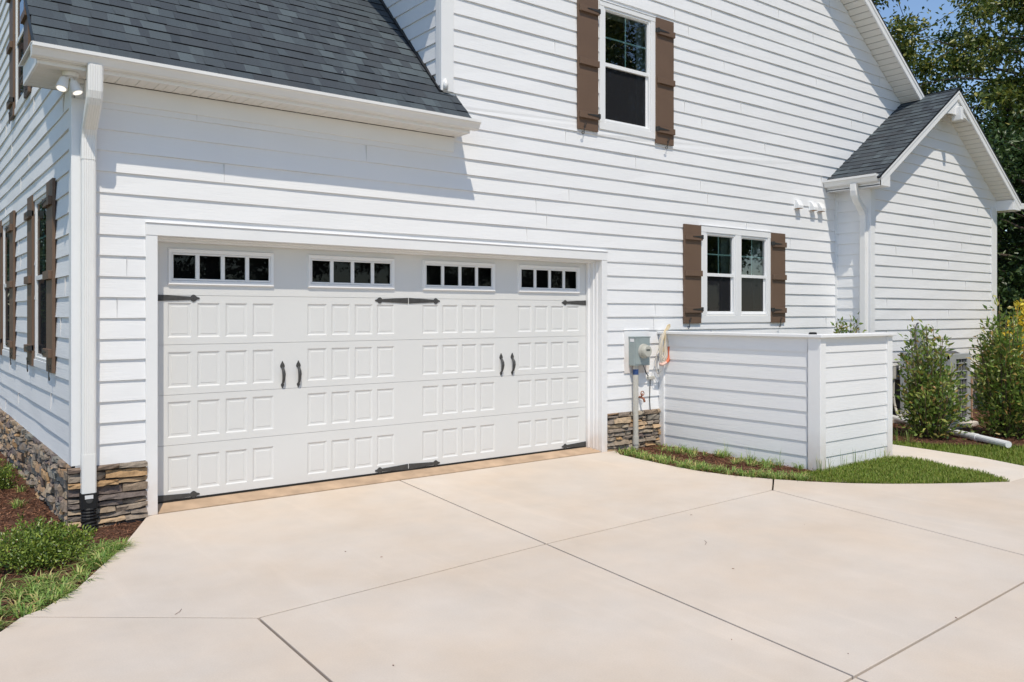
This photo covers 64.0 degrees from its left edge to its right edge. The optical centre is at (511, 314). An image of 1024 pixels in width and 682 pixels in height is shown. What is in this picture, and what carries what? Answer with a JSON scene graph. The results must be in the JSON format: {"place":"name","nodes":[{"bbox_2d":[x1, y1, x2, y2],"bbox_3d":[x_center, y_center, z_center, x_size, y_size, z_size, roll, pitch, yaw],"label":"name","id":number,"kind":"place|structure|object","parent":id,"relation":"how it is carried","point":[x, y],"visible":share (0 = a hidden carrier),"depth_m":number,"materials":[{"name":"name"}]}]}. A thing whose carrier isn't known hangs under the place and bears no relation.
{"place":"outdoors","nodes":[
{"label":"outdoors","id":0,"kind":"place"},
{"bbox_2d":[0,451,142,631],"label":"mulch bed","id":1,"kind":"object","parent":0,"point":[52,514],"depth_m":6.82,"materials":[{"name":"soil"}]},
{"bbox_2d":[0,458,24,489],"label":"shrub","id":2,"kind":"object","parent":1,"relation":"on","point":[5,479],"visible":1,"depth_m":8.32,"materials":[{"name":"green plant"}]},
{"bbox_2d":[4,461,35,508],"bbox_3d":[-5.139,1.731,8.479,0.314,0.107,2.462,0,0,-34],"label":"crabgrass","id":3,"kind":"object","parent":1,"relation":"on","point":[18,503],"visible":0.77,"depth_m":7.61,"materials":[{"name":"green plant"}]},
{"bbox_2d":[0,510,98,577],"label":"shrub","id":4,"kind":"object","parent":1,"relation":"on","point":[29,548],"visible":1,"depth_m":5.76,"materials":[{"name":"green plant"}]},
{"bbox_2d":[0,537,143,630],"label":"crabgrass","id":5,"kind":"object","parent":1,"relation":"on","point":[99,554],"visible":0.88,"depth_m":5.26,"materials":[{"name":"green plant"}]},
{"bbox_2d":[0,450,1023,681],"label":"driveway","id":6,"kind":"structure","parent":0,"point":[611,566],"depth_m":5.26,"materials":[{"name":"concrete"}]},
{"bbox_2d":[151,441,1018,515],"bbox_3d":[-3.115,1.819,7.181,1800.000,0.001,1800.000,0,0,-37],"label":"ground","id":7,"kind":"structure","parent":0,"point":[922,444],"depth_m":11.29,"materials":[{"name":"green plant"}]},
{"bbox_2d":[0,0,1023,531],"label":"house","id":8,"kind":"structure","parent":7,"relation":"on","point":[256,244],"depth_m":9.18,"materials":[{"name":"white wood"}]},
{"bbox_2d":[1,214,8,356],"bbox_3d":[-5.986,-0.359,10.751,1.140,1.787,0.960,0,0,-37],"label":"window","id":9,"kind":"structure","parent":8,"relation":"in","point":[5,221],"depth_m":10.60,"materials":[{"name":"white plastic"}]},
{"bbox_2d":[14,0,26,115],"bbox_3d":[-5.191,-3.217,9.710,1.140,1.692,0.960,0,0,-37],"label":"window","id":10,"kind":"structure","parent":8,"relation":"in","point":[20,100],"depth_m":9.56,"materials":[{"name":"white plastic"}]},
{"bbox_2d":[33,182,46,369],"bbox_3d":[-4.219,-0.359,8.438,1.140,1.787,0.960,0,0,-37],"label":"window","id":11,"kind":"structure","parent":8,"relation":"in","point":[40,213],"depth_m":8.23,"materials":[{"name":"white plastic"}]},
{"bbox_2d":[55,71,82,94],"bbox_3d":[-3.583,-1.869,6.620,0.204,0.175,0.153,0,0,-37],"label":"floodlight","id":12,"kind":"object","parent":8,"relation":"attached to","point":[63,82],"visible":1,"depth_m":6.60,"materials":[{"name":"white plastic"}]},
{"bbox_2d":[158,242,585,503],"bbox_3d":[-1.123,0.511,8.939,5.300,2.404,0.102,0,0,-37],"label":"garage door","id":13,"kind":"structure","parent":8,"relation":"in","point":[292,367],"depth_m":8.55,"materials":[{"name":"white paint"}]},
{"bbox_2d":[158,447,600,513],"bbox_3d":[-1.084,1.726,8.916,5.334,0.086,0.306,0,0,-37],"label":"garage threshold","id":14,"kind":"object","parent":8,"relation":"attached to","point":[190,504],"visible":0.5,"depth_m":8.44,"materials":[{"name":"concrete"}]},
{"bbox_2d":[598,0,655,138],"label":"window","id":15,"kind":"structure","parent":8,"relation":"in","point":[626,39],"depth_m":10.84,"materials":[{"name":"glass"}]},
{"bbox_2d":[623,329,654,448],"bbox_3d":[1.733,0.993,10.735,0.550,1.611,0.234,0,0,-37],"label":"electric meter","id":16,"kind":"object","parent":8,"relation":"attached to","point":[637,350],"visible":0.99,"depth_m":10.67,"materials":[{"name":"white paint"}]},
{"bbox_2d":[655,324,670,373],"bbox_3d":[2.045,0.462,10.927,0.346,0.668,0.096,0,0,-45],"label":"cable bundle","id":17,"kind":"object","parent":8,"relation":"attached to","point":[664,337],"visible":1,"depth_m":10.89,"materials":[{"name":"beige"}]},
{"bbox_2d":[660,224,770,322],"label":"window","id":18,"kind":"structure","parent":8,"relation":"in","point":[735,262],"depth_m":12.17,"materials":[{"name":"white plastic"}]},
{"bbox_2d":[893,365,907,416],"bbox_3d":[6.372,1.255,13.440,0.223,0.832,0.317,0,0,-37],"label":"disconnect box","id":19,"kind":"object","parent":8,"relation":"attached to","point":[895,371],"visible":0.52,"depth_m":13.51,"materials":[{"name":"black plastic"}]},
{"bbox_2d":[914,323,923,349],"bbox_3d":[6.974,0.494,14.026,0.180,0.712,0.150,0,0,-37],"label":"line set cover","id":20,"kind":"object","parent":8,"relation":"attached to","point":[919,339],"visible":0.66,"depth_m":13.97,"materials":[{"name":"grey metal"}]},
{"bbox_2d":[781,455,1009,483],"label":"lawn grass","id":21,"kind":"structure","parent":7,"relation":"on","point":[907,471],"depth_m":8.92,"materials":[{"name":"green plant"}]},
{"bbox_2d":[873,0,1003,120],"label":"oak tree","id":22,"kind":"object","parent":7,"relation":"on","point":[911,55],"visible":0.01,"depth_m":28.69,"materials":[{"name":"green plant"}]},
{"bbox_2d":[883,0,1023,255],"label":"oak tree","id":23,"kind":"object","parent":7,"relation":"on","point":[1000,90],"visible":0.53,"depth_m":24.57,"materials":[{"name":"green plant"}]},
{"bbox_2d":[893,440,1023,465],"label":"lawn grass","id":24,"kind":"structure","parent":7,"relation":"on","point":[1014,453],"depth_m":10.71,"materials":[{"name":"green plant"}]},
{"bbox_2d":[893,407,1023,445],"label":"foundation bed","id":25,"kind":"object","parent":7,"relation":"on","point":[937,440],"visible":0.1,"depth_m":11.83,"materials":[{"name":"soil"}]},
{"bbox_2d":[831,312,866,333],"bbox_3d":[5.069,0.882,12.411,0.886,1.863,0.852,0,0,-37],"label":"evergreen shrub","id":26,"kind":"object","parent":25,"relation":"on","point":[842,328],"visible":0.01,"depth_m":12.40,"materials":[{"name":"green plant"}]},
{"bbox_2d":[893,426,914,440],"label":"tall grass","id":27,"kind":"structure","parent":25,"relation":"on","point":[904,434],"depth_m":11.53,"materials":[{"name":"green plant"}]},
{"bbox_2d":[893,316,970,441],"bbox_3d":[6.066,0.925,11.864,1.174,1.826,1.119,0,0,-37],"label":"evergreen shrub","id":28,"kind":"object","parent":25,"relation":"on","point":[926,388],"visible":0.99,"depth_m":11.77,"materials":[{"name":"green plant"}]},
{"bbox_2d":[893,350,978,428],"bbox_3d":[6.873,1.199,13.298,0.900,1.220,1.000,0,0,-37],"label":"air conditioner","id":29,"kind":"object","parent":25,"relation":"on","point":[956,357],"visible":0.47,"depth_m":13.09,"materials":[{"name":"metal"}]},
{"bbox_2d":[893,415,1011,447],"bbox_3d":[6.429,1.712,12.187,0.104,0.114,2.697,0,0,-6],"label":"drain pipe","id":30,"kind":"object","parent":25,"relation":"on","point":[987,439],"visible":0.61,"depth_m":11.39,"materials":[{"name":"white plastic"}]},
{"bbox_2d":[971,379,972,416],"bbox_3d":[7.918,1.459,14.121,0.040,0.700,0.040,0,0,-37],"label":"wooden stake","id":31,"kind":"object","parent":25,"relation":"on","point":[971,399],"visible":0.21,"depth_m":14.10,"materials":[{"name":"brown wood"}]},
{"bbox_2d":[959,295,1023,439],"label":"evergreen shrub","id":32,"kind":"object","parent":25,"relation":"on","point":[1004,405],"visible":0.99,"depth_m":11.78,"materials":[{"name":"green plant"}]},
{"bbox_2d":[980,298,1023,408],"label":"golden shrub","id":33,"kind":"object","parent":25,"relation":"on","point":[1016,304],"visible":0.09,"depth_m":15.20,"materials":[{"name":"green plant"}]},
{"bbox_2d":[910,0,1023,251],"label":"oak tree","id":34,"kind":"object","parent":7,"relation":"on","point":[1020,37],"visible":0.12,"depth_m":31.74,"materials":[{"name":"green plant"}]},
{"bbox_2d":[950,81,1023,326],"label":"oak tree","id":35,"kind":"object","parent":7,"relation":"on","point":[972,101],"visible":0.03,"depth_m":27.64,"materials":[{"name":"green plant"}]},
{"bbox_2d":[981,113,1022,303],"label":"oak tree","id":36,"kind":"object","parent":7,"relation":"on","point":[1015,221],"depth_m":26.75,"materials":[{"name":"green plant"}]},
{"bbox_2d":[981,109,1023,336],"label":"oak tree","id":37,"kind":"object","parent":7,"relation":"on","point":[1014,150],"visible":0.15,"depth_m":19.38,"materials":[{"name":"green plant"}]},
{"bbox_2d":[989,134,1023,339],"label":"oak tree","id":38,"kind":"object","parent":7,"relation":"on","point":[1002,263],"visible":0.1,"depth_m":20.83,"materials":[{"name":"green plant"}]},
{"bbox_2d":[617,444,874,483],"bbox_3d":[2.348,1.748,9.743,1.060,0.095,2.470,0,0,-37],"label":"mulch chips","id":39,"kind":"object","parent":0,"point":[724,459],"visible":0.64,"depth_m":9.76,"materials":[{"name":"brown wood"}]},
{"bbox_2d":[613,443,811,480],"bbox_3d":[2.411,1.710,9.659,1.370,0.107,2.690,0,0,-37],"label":"crabgrass","id":40,"kind":"object","parent":39,"relation":"on","point":[695,465],"visible":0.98,"depth_m":9.46,"materials":[{"name":"green plant"}]},
{"bbox_2d":[657,331,896,470],"bbox_3d":[3.348,1.002,10.561,1.645,1.555,2.448,0,0,-37],"label":"privacy screen","id":41,"kind":"object","parent":39,"relation":"on","point":[804,399],"visible":0.87,"depth_m":9.81,"materials":[{"name":"white"}]},
{"bbox_2d":[724,444,890,470],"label":"tall grass","id":42,"kind":"structure","parent":39,"relation":"on","point":[725,447],"depth_m":9.51,"materials":[{"name":"green plant"}]},
{"bbox_2d":[893,445,1023,481],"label":"walkway","id":43,"kind":"structure","parent":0,"point":[1011,472],"depth_m":9.74,"materials":[{"name":"concrete"}]}
]}

